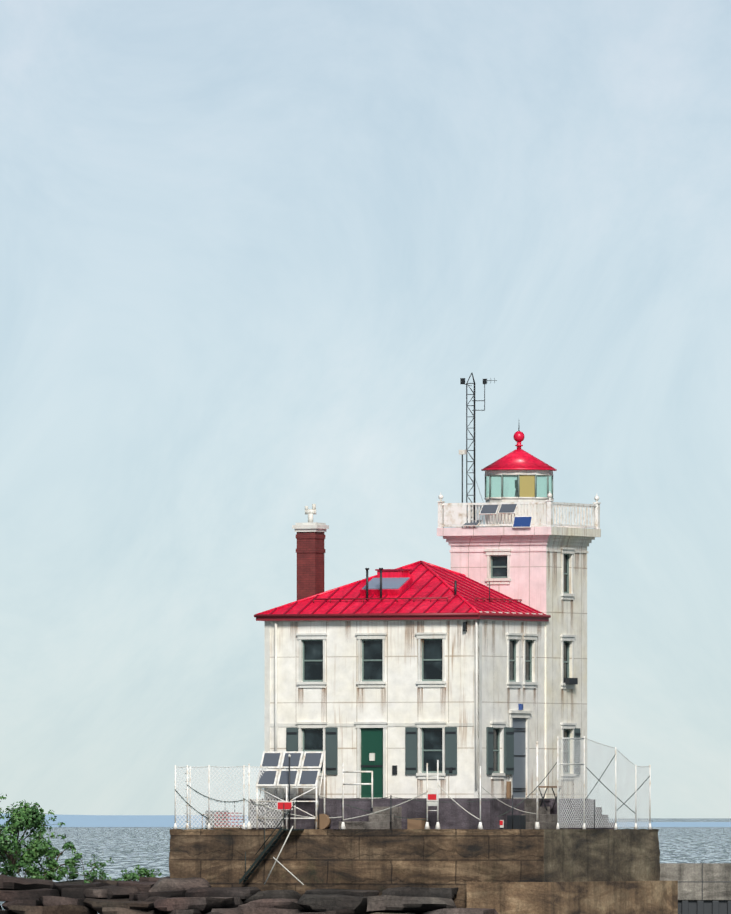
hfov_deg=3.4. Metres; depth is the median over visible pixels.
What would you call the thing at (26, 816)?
bush
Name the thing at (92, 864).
shrub
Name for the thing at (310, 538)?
chimney
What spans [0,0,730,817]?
sky
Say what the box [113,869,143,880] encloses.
shrub
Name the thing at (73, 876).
shrub
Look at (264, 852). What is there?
pier stair
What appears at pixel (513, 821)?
stanchions and rails
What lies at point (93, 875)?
shrub
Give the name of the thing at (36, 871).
shrub
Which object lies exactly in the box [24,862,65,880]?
shrub
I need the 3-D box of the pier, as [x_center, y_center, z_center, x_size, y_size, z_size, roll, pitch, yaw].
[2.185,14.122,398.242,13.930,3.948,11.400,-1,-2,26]
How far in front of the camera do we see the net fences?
395.90 m
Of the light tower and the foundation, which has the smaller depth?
the foundation
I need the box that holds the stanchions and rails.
[205,741,561,828]
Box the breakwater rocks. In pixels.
[0,874,497,913]
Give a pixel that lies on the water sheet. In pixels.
(129, 848)
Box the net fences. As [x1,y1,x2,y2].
[173,736,651,828]
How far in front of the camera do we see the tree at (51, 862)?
402.15 m
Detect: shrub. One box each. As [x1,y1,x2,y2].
[0,856,21,876]
[0,863,13,875]
[4,853,39,876]
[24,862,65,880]
[30,865,48,879]
[49,866,78,880]
[61,849,113,879]
[81,869,115,882]
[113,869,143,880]
[125,864,161,879]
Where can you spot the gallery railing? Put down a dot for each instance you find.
(453, 514)
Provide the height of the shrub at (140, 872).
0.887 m
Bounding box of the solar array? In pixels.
[256,751,324,828]
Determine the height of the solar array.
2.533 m
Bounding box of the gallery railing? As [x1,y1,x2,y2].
[437,491,600,528]
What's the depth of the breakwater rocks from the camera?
393.91 m
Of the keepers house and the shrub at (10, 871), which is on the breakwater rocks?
the shrub at (10, 871)
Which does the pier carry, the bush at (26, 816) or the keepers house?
the keepers house
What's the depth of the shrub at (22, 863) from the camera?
401.46 m
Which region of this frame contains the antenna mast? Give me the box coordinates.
[459,373,496,527]
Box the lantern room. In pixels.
[481,428,556,526]
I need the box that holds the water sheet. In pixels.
[0,818,730,913]
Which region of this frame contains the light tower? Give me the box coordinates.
[437,527,600,798]
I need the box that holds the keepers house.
[262,611,571,806]
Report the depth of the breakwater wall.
399.24 m
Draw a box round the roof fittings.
[360,568,489,601]
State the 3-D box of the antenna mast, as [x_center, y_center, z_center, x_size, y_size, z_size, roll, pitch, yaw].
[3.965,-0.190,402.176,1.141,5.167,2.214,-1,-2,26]
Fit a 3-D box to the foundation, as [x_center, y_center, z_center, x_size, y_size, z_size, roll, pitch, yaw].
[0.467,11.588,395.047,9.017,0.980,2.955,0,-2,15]
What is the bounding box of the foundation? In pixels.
[250,799,523,829]
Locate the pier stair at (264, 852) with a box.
[239,801,303,884]
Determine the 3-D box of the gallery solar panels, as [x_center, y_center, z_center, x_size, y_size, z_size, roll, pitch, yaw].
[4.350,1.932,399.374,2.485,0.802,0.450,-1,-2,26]
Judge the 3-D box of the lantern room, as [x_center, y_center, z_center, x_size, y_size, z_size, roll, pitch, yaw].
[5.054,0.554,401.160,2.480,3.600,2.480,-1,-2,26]
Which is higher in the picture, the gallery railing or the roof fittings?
the gallery railing
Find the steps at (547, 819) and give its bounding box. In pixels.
[339,799,614,828]
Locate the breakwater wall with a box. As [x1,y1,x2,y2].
[660,863,730,913]
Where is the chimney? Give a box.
[292,504,328,599]
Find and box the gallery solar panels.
[462,504,532,527]
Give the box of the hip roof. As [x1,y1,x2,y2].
[254,561,550,620]
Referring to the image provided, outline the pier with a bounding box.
[169,829,677,913]
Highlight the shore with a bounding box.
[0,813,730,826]
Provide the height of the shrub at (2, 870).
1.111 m

